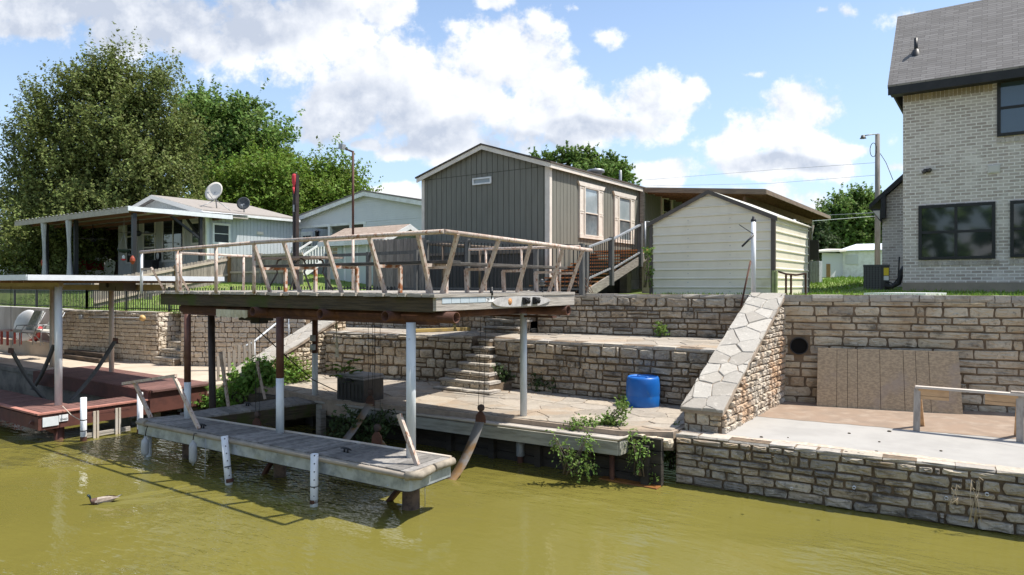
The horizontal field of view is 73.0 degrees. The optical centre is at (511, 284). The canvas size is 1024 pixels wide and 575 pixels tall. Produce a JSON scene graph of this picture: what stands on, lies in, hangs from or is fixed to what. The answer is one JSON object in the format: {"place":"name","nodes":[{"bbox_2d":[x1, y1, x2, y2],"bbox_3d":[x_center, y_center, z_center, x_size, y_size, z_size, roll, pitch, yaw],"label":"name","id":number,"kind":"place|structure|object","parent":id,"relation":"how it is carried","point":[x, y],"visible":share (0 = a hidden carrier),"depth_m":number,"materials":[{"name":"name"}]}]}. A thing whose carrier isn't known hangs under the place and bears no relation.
{"place":"outdoors","nodes":[
{"label":"outdoors","id":0,"kind":"place"},
{"bbox_2d":[0,336,48,355],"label":"patio","id":1,"kind":"structure","parent":0,"point":[28,348],"depth_m":23.75,"materials":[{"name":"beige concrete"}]},
{"bbox_2d":[14,310,41,340],"bbox_3d":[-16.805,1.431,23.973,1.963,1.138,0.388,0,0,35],"label":"lawn chair","id":2,"kind":"object","parent":1,"relation":"on","point":[23,317],"visible":0.62,"depth_m":23.80,"materials":[{"name":"fabric"}]},
{"bbox_2d":[0,306,65,340],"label":"concrete wall","id":3,"kind":"structure","parent":1,"relation":"on","point":[9,315],"depth_m":25.72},
{"bbox_2d":[0,351,236,392],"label":"patio","id":4,"kind":"structure","parent":0,"point":[199,373],"depth_m":20.39,"materials":[{"name":"beige concrete"}]},
{"bbox_2d":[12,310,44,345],"bbox_3d":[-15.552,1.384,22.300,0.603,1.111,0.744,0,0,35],"label":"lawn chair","id":5,"kind":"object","parent":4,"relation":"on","point":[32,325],"visible":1,"depth_m":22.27,"materials":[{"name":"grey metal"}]},
{"bbox_2d":[63,349,108,362],"bbox_3d":[-13.692,2.265,22.212,2.845,0.270,0.450,0,0,35],"label":"timber bench","id":6,"kind":"object","parent":4,"relation":"on","point":[85,355],"visible":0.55,"depth_m":21.99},
{"bbox_2d":[63,309,161,362],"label":"stone wall","id":7,"kind":"structure","parent":4,"relation":"on","point":[137,339],"depth_m":21.96,"materials":[{"name":"stone"}]},
{"bbox_2d":[154,311,180,365],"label":"stone steps","id":8,"kind":"structure","parent":4,"relation":"on","point":[170,339],"depth_m":21.27,"materials":[{"name":"stone"}]},
{"bbox_2d":[216,340,254,380],"bbox_3d":[-7.006,2.011,17.582,0.040,1.180,0.997,0,0,44],"label":"picket fence","id":9,"kind":"object","parent":4,"relation":"on","point":[234,356],"visible":0.42,"depth_m":17.55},
{"bbox_2d":[180,311,309,365],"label":"stone wall","id":10,"kind":"structure","parent":4,"relation":"on","point":[231,333],"depth_m":20.43,"materials":[{"name":"stone"}]},
{"bbox_2d":[218,390,304,427],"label":"earth bank","id":11,"kind":"structure","parent":0,"point":[287,423],"depth_m":15.63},
{"bbox_2d":[191,354,302,408],"bbox_3d":[-6.233,2.396,16.416,2.510,1.536,1.462,0,0,5],"label":"shrub","id":12,"kind":"object","parent":11,"relation":"on","point":[267,372],"visible":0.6,"depth_m":16.18,"materials":[{"name":"green plant"}]},
{"bbox_2d":[0,0,978,226],"label":"sky","id":13,"kind":"structure","parent":0,"point":[681,89],"materials":[{"name":"blue"}]},
{"bbox_2d":[0,407,1023,574],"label":"water","id":14,"kind":"structure","parent":0,"point":[483,515],"depth_m":9.03,"materials":[{"name":"liquid"}]},
{"bbox_2d":[62,397,86,441],"bbox_3d":[-8.846,2.911,14.007,0.515,1.278,0.122,0,0,7],"label":"mooring pole","id":15,"kind":"object","parent":14,"relation":"in","point":[83,419],"visible":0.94,"depth_m":13.94,"materials":[{"name":"white plastic"}]},
{"bbox_2d":[0,363,160,418],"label":"seawall","id":16,"kind":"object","parent":14,"relation":"in","point":[12,378],"depth_m":19.81,"materials":[{"name":"grey concrete"}]},
{"bbox_2d":[84,494,121,504],"bbox_3d":[-5.911,3.088,10.010,0.475,0.178,0.161,0,0,-28],"label":"duck","id":17,"kind":"object","parent":14,"relation":"on","point":[102,499],"visible":0.99,"depth_m":9.96},
{"bbox_2d":[87,407,129,437],"bbox_3d":[-8.447,3.025,14.509,0.065,0.850,0.877,0,0,35],"label":"bumper frame","id":18,"kind":"object","parent":14,"relation":"in","point":[97,433],"visible":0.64,"depth_m":14.50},
{"bbox_2d":[0,275,223,439],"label":"boat dock","id":19,"kind":"object","parent":14,"relation":"on","point":[161,395],"visible":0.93,"depth_m":15.62,"materials":[{"name":"red wood"}]},
{"bbox_2d":[8,348,45,398],"bbox_3d":[-11.736,1.377,16.781,2.349,2.695,0.020,0,0,35],"label":"lift sling","id":20,"kind":"object","parent":19,"relation":"hanging from","point":[24,373],"visible":0.91,"depth_m":16.91,"materials":[{"name":"fabric"}]},
{"bbox_2d":[30,344,53,389],"bbox_3d":[-12.234,1.439,18.052,2.404,2.818,0.041,0,0,43],"label":"lift sling","id":21,"kind":"object","parent":19,"relation":"hanging from","point":[45,366],"visible":0.75,"depth_m":17.86,"materials":[{"name":"black fabric"}]},
{"bbox_2d":[69,286,117,399],"bbox_3d":[-9.931,1.372,16.445,1.123,2.683,0.188,0,0,-11],"label":"lift sling","id":22,"kind":"object","parent":19,"relation":"hanging from","point":[96,369],"visible":1,"depth_m":16.46,"materials":[{"name":"fabric"}]},
{"bbox_2d":[98,467,323,504],"bbox_3d":[-4.638,3.137,10.689,3.000,0.027,2.031,0,0,-28],"label":"water wake","id":23,"kind":"object","parent":14,"relation":"on","point":[155,499],"visible":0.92,"depth_m":10.40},
{"bbox_2d":[122,229,627,510],"bbox_3d":[-1.613,1.604,14.009,9.109,4.691,8.426,0,0,35],"label":"boat dock","id":24,"kind":"object","parent":14,"relation":"on","point":[410,471],"visible":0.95,"depth_m":11.27,"materials":[{"name":"grey wood"}]},
{"bbox_2d":[189,433,196,464],"bbox_3d":[-5.264,2.713,11.428,0.124,0.525,0.122,0,0,35],"label":"boat fender","id":25,"kind":"object","parent":24,"relation":"hanging from","point":[192,452],"visible":1,"depth_m":11.38,"materials":[{"name":"grey plastic"}]},
{"bbox_2d":[221,435,233,484],"bbox_3d":[-4.511,2.873,10.974,0.264,0.959,0.120,0,0,35],"label":"mooring pipe","id":26,"kind":"object","parent":24,"relation":"attached to","point":[229,479],"visible":0.92,"depth_m":10.94,"materials":[{"name":"white plastic"}]},
{"bbox_2d":[252,324,263,426],"bbox_3d":[-4.283,1.725,12.604,0.823,2.350,0.209,0,0,-33],"label":"lift sling","id":27,"kind":"object","parent":24,"relation":"hanging from","point":[256,421],"visible":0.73,"depth_m":12.40,"materials":[{"name":"fabric"}]},
{"bbox_2d":[292,173,298,289],"bbox_3d":[-6.104,-1.227,19.473,0.145,3.854,0.189,0,0,35],"label":"flag pole","id":28,"kind":"object","parent":24,"relation":"on","point":[295,181],"visible":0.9,"depth_m":19.46,"materials":[{"name":"brown metal"}]},
{"bbox_2d":[261,256,343,290],"bbox_3d":[-4.703,-0.245,15.361,1.850,0.734,0.902,0,0,35],"label":"patio table","id":29,"kind":"object","parent":24,"relation":"on","point":[299,258],"visible":0.81,"depth_m":15.16,"materials":[{"name":"brown metal"}]},
{"bbox_2d":[310,453,318,506],"bbox_3d":[-2.818,2.873,9.862,0.126,0.937,0.120,0,0,35],"label":"mooring pipe","id":30,"kind":"object","parent":24,"relation":"attached to","point":[314,461],"visible":0.88,"depth_m":9.81,"materials":[{"name":"white plastic"}]},
{"bbox_2d":[338,143,353,289],"bbox_3d":[-3.626,-1.445,15.156,0.328,3.290,0.154,0,0,-37],"label":"lamp post","id":31,"kind":"object","parent":24,"relation":"on","point":[342,146],"visible":0.8,"depth_m":15.18,"materials":[{"name":"brown metal"}]},
{"bbox_2d":[342,322,374,439],"bbox_3d":[-3.021,1.850,12.639,0.188,2.600,1.446,0,0,27],"label":"lift sling","id":32,"kind":"object","parent":24,"relation":"hanging from","point":[362,415],"visible":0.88,"depth_m":13.20,"materials":[{"name":"fabric"}]},
{"bbox_2d":[371,424,386,445],"bbox_3d":[-1.857,1.800,11.026,0.774,2.500,0.182,0,0,-42],"label":"lift sling","id":33,"kind":"object","parent":24,"relation":"hanging from","point":[376,437],"visible":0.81,"depth_m":10.80,"materials":[{"name":"fabric"}]},
{"bbox_2d":[447,317,485,479],"bbox_3d":[-0.848,1.910,11.384,0.192,2.720,1.111,0,0,39],"label":"lift sling","id":34,"kind":"object","parent":24,"relation":"hanging from","point":[480,421],"visible":0.94,"depth_m":11.63,"materials":[{"name":"fabric"}]},
{"bbox_2d":[492,296,550,306],"bbox_3d":[0.221,0.258,11.060,0.127,0.164,1.648,0,0,35],"label":"wakeboard","id":35,"kind":"object","parent":24,"relation":"hanging from","point":[512,301],"visible":1,"depth_m":10.99,"materials":[{"name":"white plastic"}]},
{"bbox_2d":[468,245,580,291],"bbox_3d":[0.207,-0.342,15.246,2.948,1.023,0.056,0,0,35],"label":"pipe rail","id":36,"kind":"object","parent":24,"relation":"on","point":[513,248],"visible":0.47,"depth_m":15.25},
{"bbox_2d":[545,423,599,483],"bbox_3d":[0.947,2.672,10.950,0.896,0.980,0.462,0,0,-6],"label":"hanging vine","id":37,"kind":"object","parent":24,"relation":"hanging from","point":[573,464],"visible":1,"depth_m":10.93,"materials":[{"name":"green plant"}]},
{"bbox_2d":[305,416,673,485],"bbox_3d":[-2.500,3.006,14.274,12.112,1.288,0.340,0,0,35],"label":"timber bulkhead","id":38,"kind":"object","parent":14,"relation":"in","point":[535,455],"visible":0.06,"depth_m":11.99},
{"bbox_2d":[228,381,683,450],"bbox_3d":[-1.489,2.500,14.855,11.100,0.300,3.773,0,0,35],"label":"flagstone ledge","id":39,"kind":"object","parent":38,"relation":"on","point":[329,406],"visible":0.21,"depth_m":12.61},
{"bbox_2d":[228,320,345,381],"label":"sloped stone wall","id":40,"kind":"structure","parent":39,"relation":"on","point":[298,342],"depth_m":17.98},
{"bbox_2d":[324,403,398,442],"bbox_3d":[-2.881,2.728,13.166,1.487,0.861,1.020,0,0,6],"label":"hanging vine","id":41,"kind":"object","parent":39,"relation":"hanging from","point":[363,429],"visible":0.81,"depth_m":13.09,"materials":[{"name":"green plant"}]},
{"bbox_2d":[325,330,477,381],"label":"stone wall","id":42,"kind":"structure","parent":39,"relation":"on","point":[438,356],"depth_m":17.34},
{"bbox_2d":[231,373,683,430],"bbox_3d":[-1.561,2.348,14.743,10.879,0.044,3.392,0,0,35],"label":"flagstone ledge","id":43,"kind":"object","parent":39,"relation":"on","point":[557,408],"visible":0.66,"depth_m":13.56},
{"bbox_2d":[268,352,311,381],"bbox_3d":[-5.316,2.028,16.812,1.279,0.899,0.829,0,0,9],"label":"shrub","id":44,"kind":"object","parent":43,"relation":"on","point":[291,366],"visible":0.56,"depth_m":16.71,"materials":[{"name":"green plant"}]},
{"bbox_2d":[325,358,362,382],"bbox_3d":[-3.423,1.918,14.150,0.756,0.864,0.739,0,0,35],"label":"sapling","id":45,"kind":"object","parent":43,"relation":"on","point":[345,368],"visible":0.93,"depth_m":14.10,"materials":[{"name":"green plant"}]},
{"bbox_2d":[336,371,384,402],"bbox_3d":[-3.118,2.083,14.206,0.842,0.535,0.625,0,0,35],"label":"storage box","id":46,"kind":"object","parent":43,"relation":"on","point":[355,389],"visible":0.99,"depth_m":14.01,"materials":[{"name":"black plastic"}]},
{"bbox_2d":[558,396,632,430],"bbox_3d":[1.392,2.200,11.624,1.262,0.676,0.563,0,0,1],"label":"ledge plant","id":47,"kind":"object","parent":43,"relation":"on","point":[608,419],"visible":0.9,"depth_m":11.56,"materials":[{"name":"green plant"}]},
{"bbox_2d":[626,374,659,407],"bbox_3d":[2.544,2.059,13.449,0.654,0.583,0.654,0,0,35],"label":"barrel","id":48,"kind":"object","parent":43,"relation":"on","point":[642,390],"visible":0.98,"depth_m":13.18,"materials":[{"name":"blue plastic"}]},
{"bbox_2d":[433,338,517,394],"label":"stone steps","id":49,"kind":"structure","parent":39,"relation":"on","point":[467,376],"depth_m":15.55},
{"bbox_2d":[494,337,716,404],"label":"stone wall","id":50,"kind":"structure","parent":39,"relation":"on","point":[599,369],"depth_m":14.37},
{"bbox_2d":[663,420,680,470],"bbox_3d":[2.652,2.695,11.612,0.435,0.872,0.368,0,0,0],"label":"hanging vine","id":51,"kind":"object","parent":39,"relation":"hanging from","point":[670,456],"visible":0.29,"depth_m":11.57,"materials":[{"name":"green plant"}]},
{"bbox_2d":[599,476,662,489],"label":"steel sill","id":52,"kind":"structure","parent":38,"relation":"attached to","point":[633,483],"depth_m":10.97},
{"bbox_2d":[623,428,658,484],"bbox_3d":[2.056,2.707,10.868,0.521,0.913,0.601,0,0,35],"label":"hanging vine","id":53,"kind":"object","parent":38,"relation":"hanging from","point":[636,461],"visible":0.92,"depth_m":10.84,"materials":[{"name":"green plant"}]},
{"bbox_2d":[675,431,1023,535],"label":"stone wall","id":54,"kind":"structure","parent":14,"relation":"in","point":[905,487],"depth_m":9.64,"materials":[{"name":"beige stone"}]},
{"bbox_2d":[681,430,1001,466],"bbox_3d":[5.721,2.362,9.467,6.942,0.001,0.200,0,0,32],"label":"dirt strip","id":55,"kind":"object","parent":54,"relation":"on","point":[888,453],"visible":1,"depth_m":9.88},
{"bbox_2d":[727,416,1023,467],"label":"concrete slab","id":56,"kind":"structure","parent":54,"relation":"on","point":[1009,452],"depth_m":10.64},
{"bbox_2d":[680,292,785,433],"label":"sloped stone wall","id":57,"kind":"structure","parent":56,"relation":"on","point":[740,381],"depth_m":12.46,"materials":[{"name":"stone"}]},
{"bbox_2d":[759,401,1015,438],"bbox_3d":[8.231,2.371,11.674,7.824,0.001,2.948,0,0,19],"label":"silt","id":58,"kind":"object","parent":56,"relation":"on","point":[991,424],"visible":0.76,"depth_m":12.30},
{"bbox_2d":[817,348,962,413],"bbox_3d":[7.158,1.811,13.234,2.454,1.128,0.225,0,0,21],"label":"particle board","id":59,"kind":"object","parent":58,"relation":"on","point":[872,379],"visible":0.97,"depth_m":13.23,"materials":[{"name":"brown"}]},
{"bbox_2d":[781,295,1023,412],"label":"stone wall","id":60,"kind":"structure","parent":56,"relation":"on","point":[983,336],"depth_m":13.35,"materials":[{"name":"beige stone"}]},
{"bbox_2d":[913,385,1023,441],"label":"sawhorse","id":61,"kind":"object","parent":56,"relation":"on","point":[1013,398],"visible":1,"depth_m":10.86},
{"bbox_2d":[0,274,1023,312],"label":"grass","id":62,"kind":"structure","parent":0,"point":[841,280],"depth_m":22.94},
{"bbox_2d":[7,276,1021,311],"bbox_3d":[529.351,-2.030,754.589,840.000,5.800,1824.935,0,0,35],"label":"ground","id":63,"kind":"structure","parent":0,"point":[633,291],"depth_m":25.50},
{"bbox_2d":[0,230,114,274],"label":"bush","id":64,"kind":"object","parent":63,"relation":"on","point":[106,270],"depth_m":43.62,"materials":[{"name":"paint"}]},
{"bbox_2d":[0,287,224,311],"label":"iron fence","id":65,"kind":"object","parent":63,"relation":"on","point":[3,296],"visible":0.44,"depth_m":24.18,"materials":[{"name":"black metal"}]},
{"bbox_2d":[0,21,227,274],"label":"tree","id":66,"kind":"object","parent":63,"relation":"on","point":[88,150],"visible":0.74,"depth_m":40.39,"materials":[{"name":"green plant"}]},
{"bbox_2d":[14,195,299,284],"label":"neighbour house","id":67,"kind":"structure","parent":63,"relation":"on","point":[171,222],"depth_m":35.03,"materials":[{"name":"grey paint"}]},
{"bbox_2d":[126,225,137,263],"bbox_3d":[-20.723,-2.271,37.720,1.191,2.221,0.050,0,0,35],"label":"window","id":68,"kind":"structure","parent":67,"relation":"in","point":[128,227],"depth_m":37.86,"materials":[{"name":"grey"}]},
{"bbox_2d":[143,222,155,261],"bbox_3d":[-19.196,-2.327,36.649,1.277,2.191,0.050,0,0,35],"label":"window","id":69,"kind":"structure","parent":67,"relation":"in","point":[149,240],"depth_m":36.65,"materials":[{"name":"grey"}]},
{"bbox_2d":[162,219,184,261],"bbox_3d":[-17.291,-2.327,35.313,2.087,2.298,0.050,0,0,35],"label":"window","id":70,"kind":"structure","parent":67,"relation":"in","point":[173,234],"depth_m":35.31,"materials":[{"name":"grey"}]},
{"bbox_2d":[200,182,230,210],"bbox_3d":[-14.960,-4.414,34.916,1.639,1.582,0.803,0,0,-33],"label":"satellite dish","id":71,"kind":"object","parent":67,"relation":"on","point":[213,191],"visible":0.98,"depth_m":34.96,"materials":[{"name":"beige"}]},
{"bbox_2d":[212,223,230,243],"bbox_3d":[-14.363,-2.529,34.228,0.060,1.042,0.969,0,0,35],"label":"window","id":72,"kind":"structure","parent":67,"relation":"in","point":[221,232],"depth_m":34.21,"materials":[{"name":"white paint"}]},
{"bbox_2d":[94,256,230,306],"bbox_3d":[-13.151,0.066,26.456,0.120,2.610,5.262,0,0,35],"label":"wood fence","id":73,"kind":"object","parent":63,"relation":"on","point":[204,268],"visible":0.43,"depth_m":27.21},
{"bbox_2d":[168,74,311,198],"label":"broadleaf tree","id":74,"kind":"object","parent":63,"relation":"on","point":[242,120],"visible":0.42,"depth_m":53.24,"materials":[{"name":"green plant"}]},
{"bbox_2d":[184,128,332,215],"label":"lime tree","id":75,"kind":"object","parent":63,"relation":"on","point":[261,183],"visible":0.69,"depth_m":44.67,"materials":[{"name":"green plant"}]},
{"bbox_2d":[230,252,302,284],"bbox_3d":[-9.774,-0.409,27.242,4.708,1.680,0.120,0,0,35],"label":"wood fence","id":76,"kind":"object","parent":63,"relation":"on","point":[236,269],"visible":0.32,"depth_m":27.29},
{"bbox_2d":[230,286,394,289],"bbox_3d":[-6.396,0.390,21.802,7.571,0.740,0.064,0,0,31],"label":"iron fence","id":77,"kind":"object","parent":63,"relation":"on","point":[278,288],"visible":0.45,"depth_m":21.68,"materials":[{"name":"black metal"}]},
{"bbox_2d":[277,132,383,216],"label":"lime tree","id":78,"kind":"object","parent":63,"relation":"on","point":[339,179],"visible":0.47,"depth_m":47.09,"materials":[{"name":"green plant"}]},
{"bbox_2d":[290,190,421,274],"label":"gable house","id":79,"kind":"structure","parent":63,"relation":"on","point":[371,208],"depth_m":35.97,"materials":[{"name":"white wood"}]},
{"bbox_2d":[317,224,421,284],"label":"garden shed","id":80,"kind":"structure","parent":63,"relation":"on","point":[344,246],"depth_m":26.29,"materials":[{"name":"beige paint"}]},
{"bbox_2d":[344,245,355,281],"bbox_3d":[-6.155,-0.668,26.282,0.638,1.837,0.033,0,0,35],"label":"door","id":81,"kind":"structure","parent":80,"relation":"in","point":[347,248],"depth_m":26.32,"materials":[{"name":"white paint"}]},
{"bbox_2d":[356,244,367,283],"bbox_3d":[-5.595,-0.657,25.890,0.619,1.813,0.033,0,0,35],"label":"door","id":82,"kind":"structure","parent":80,"relation":"in","point":[359,248],"depth_m":25.88,"materials":[{"name":"white paint"}]},
{"bbox_2d":[325,250,418,290],"bbox_3d":[-4.321,-0.382,20.957,3.848,1.264,0.173,0,0,34],"label":"railing","id":83,"kind":"object","parent":63,"relation":"on","point":[415,253],"visible":0.66,"depth_m":20.85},
{"bbox_2d":[373,238,424,290],"bbox_3d":[-3.669,-0.620,22.375,2.307,1.780,0.020,0,0,35],"label":"privacy fence","id":84,"kind":"object","parent":63,"relation":"on","point":[390,276],"visible":0.55,"depth_m":22.42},
{"bbox_2d":[430,243,493,287],"bbox_3d":[-1.480,-0.541,20.094,2.807,1.522,0.100,0,0,35],"label":"pipe rail","id":85,"kind":"object","parent":63,"relation":"on","point":[459,245],"visible":0.29,"depth_m":20.05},
{"bbox_2d":[430,250,531,290],"bbox_3d":[-0.960,-0.362,20.567,4.095,1.252,0.068,0,0,35],"label":"skirt fence","id":86,"kind":"object","parent":63,"relation":"on","point":[505,261],"visible":0.27,"depth_m":20.36,"materials":[{"name":"grey"}]},
{"bbox_2d":[424,239,584,294],"bbox_3d":[-0.372,-0.518,18.523,5.231,1.537,0.110,0,0,35],"label":"railing","id":87,"kind":"object","parent":63,"relation":"on","point":[535,256],"visible":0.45,"depth_m":18.58,"materials":[{"name":"black wood"}]},
{"bbox_2d":[525,140,641,184],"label":"distant tree","id":88,"kind":"object","parent":63,"relation":"on","point":[586,159],"visible":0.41,"depth_m":60.82,"materials":[{"name":"green plant"}]},
{"bbox_2d":[528,221,649,293],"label":"porch stairs","id":89,"kind":"structure","parent":63,"relation":"on","point":[612,278],"depth_m":19.52,"materials":[{"name":"brown wood"}]},
{"bbox_2d":[415,143,830,291],"bbox_3d":[5.735,-2.017,26.924,9.390,4.533,17.550,0,0,35],"label":"mobile home","id":90,"kind":"object","parent":63,"relation":"on","point":[480,188],"visible":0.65,"depth_m":21.37,"materials":[{"name":"grey"}]},
{"bbox_2d":[584,186,598,236],"bbox_3d":[2.493,-2.283,21.708,0.060,1.544,0.944,0,0,35],"label":"window","id":91,"kind":"structure","parent":90,"relation":"in","point":[591,195],"depth_m":21.73,"materials":[{"name":"glass"}]},
{"bbox_2d":[618,196,631,241],"bbox_3d":[3.846,-2.250,23.637,0.060,1.511,0.955,0,0,35],"label":"window","id":92,"kind":"structure","parent":90,"relation":"in","point":[625,204],"depth_m":23.71,"materials":[{"name":"glass"}]},
{"bbox_2d":[641,246,654,287],"bbox_3d":[3.487,-0.453,17.589,0.367,1.074,0.405,0,0,35],"label":"hanging vine","id":93,"kind":"object","parent":63,"relation":"on","point":[648,252],"visible":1,"depth_m":17.57,"materials":[{"name":"green plant"}]},
{"bbox_2d":[646,190,811,294],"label":"metal shed","id":94,"kind":"structure","parent":63,"relation":"on","point":[697,242],"depth_m":17.35,"materials":[{"name":"beige"}]},
{"bbox_2d":[810,261,821,282],"bbox_3d":[12.330,-0.360,28.290,0.530,1.220,0.612,0,0,35],"label":"storage bin","id":95,"kind":"object","parent":63,"relation":"on","point":[815,271],"visible":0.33,"depth_m":28.02,"materials":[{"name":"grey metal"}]},
{"bbox_2d":[810,240,818,259],"bbox_3d":[12.207,-1.420,28.096,0.450,0.799,0.030,0,0,35],"label":"screen panel","id":96,"kind":"object","parent":95,"relation":"on","point":[814,249],"visible":0.64,"depth_m":28.05,"materials":[{"name":"grey"}]},
{"bbox_2d":[804,210,844,260],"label":"distant tree","id":97,"kind":"object","parent":63,"relation":"on","point":[827,240],"visible":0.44,"depth_m":70.63,"materials":[{"name":"green plant"}]},
{"bbox_2d":[819,249,845,276],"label":"shed","id":98,"kind":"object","parent":63,"relation":"on","point":[832,264],"visible":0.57,"depth_m":61.16,"materials":[{"name":"grey"}]},
{"bbox_2d":[810,181,882,259],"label":"distant tree","id":99,"kind":"object","parent":63,"relation":"on","point":[852,230],"visible":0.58,"depth_m":76.23,"materials":[{"name":"green plant"}]},
{"bbox_2d":[840,243,881,276],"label":"white outbuilding","id":100,"kind":"structure","parent":63,"relation":"on","point":[856,257],"depth_m":61.31,"materials":[{"name":"paint"}]},
{"bbox_2d":[860,133,892,264],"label":"utility pole","id":101,"kind":"object","parent":63,"relation":"on","point":[877,260],"visible":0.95,"depth_m":41.88,"materials":[{"name":"grey wood"}]},
{"bbox_2d":[863,257,902,289],"bbox_3d":[10.899,-0.331,20.290,1.205,0.955,0.878,0,0,35],"label":"air conditioner","id":102,"kind":"object","parent":63,"relation":"on","point":[875,277],"visible":0.91,"depth_m":20.13,"materials":[{"name":"grey"}]},
{"bbox_2d":[869,0,1023,291],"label":"brick house","id":103,"kind":"structure","parent":63,"relation":"on","point":[946,207],"depth_m":18.75,"materials":[{"name":"grey"}]},
{"bbox_2d":[918,201,994,259],"bbox_3d":[11.972,-1.442,18.677,1.751,1.498,0.045,0,0,35],"label":"window","id":104,"kind":"structure","parent":103,"relation":"in","point":[961,230],"depth_m":18.66,"materials":[{"name":"glass"}]},
{"bbox_2d":[997,79,1023,136],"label":"window","id":105,"kind":"structure","parent":103,"relation":"in","point":[1010,94],"depth_m":18.00,"materials":[{"name":"glass"}]},
{"bbox_2d":[1010,200,1023,256],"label":"window","id":106,"kind":"structure","parent":103,"relation":"in","point":[1017,206],"depth_m":17.91,"materials":[{"name":"glass"}]},
{"bbox_2d":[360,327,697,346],"bbox_3d":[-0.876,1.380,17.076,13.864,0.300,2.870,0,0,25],"label":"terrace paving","id":107,"kind":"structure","parent":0,"point":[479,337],"depth_m":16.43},
{"bbox_2d":[310,316,495,330],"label":"stone wall","id":108,"kind":"structure","parent":107,"relation":"on","point":[473,322],"depth_m":18.89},
{"bbox_2d":[483,314,536,333],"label":"stone steps","id":109,"kind":"structure","parent":107,"relation":"on","point":[501,324],"depth_m":17.69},
{"bbox_2d":[537,294,748,337],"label":"stone wall","id":110,"kind":"structure","parent":107,"relation":"on","point":[699,315],"depth_m":16.57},
{"bbox_2d":[739,216,755,292],"bbox_3d":[5.321,-0.602,15.617,0.366,1.903,0.169,0,0,0],"label":"flag post","id":111,"kind":"object","parent":110,"relation":"on","point":[753,254],"visible":0.93,"depth_m":15.56,"materials":[{"name":"white plastic"}]},
{"bbox_2d":[337,327,722,347],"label":"terrace paving","id":112,"kind":"structure","parent":0,"point":[682,341],"depth_m":16.02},
{"bbox_2d":[416,327,470,332],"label":"yellow beam","id":113,"kind":"structure","parent":112,"relation":"on","point":[443,329],"depth_m":18.02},
{"bbox_2d":[778,271,806,294],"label":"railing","id":114,"kind":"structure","parent":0,"point":[805,282],"depth_m":15.80,"materials":[{"name":"metal"}]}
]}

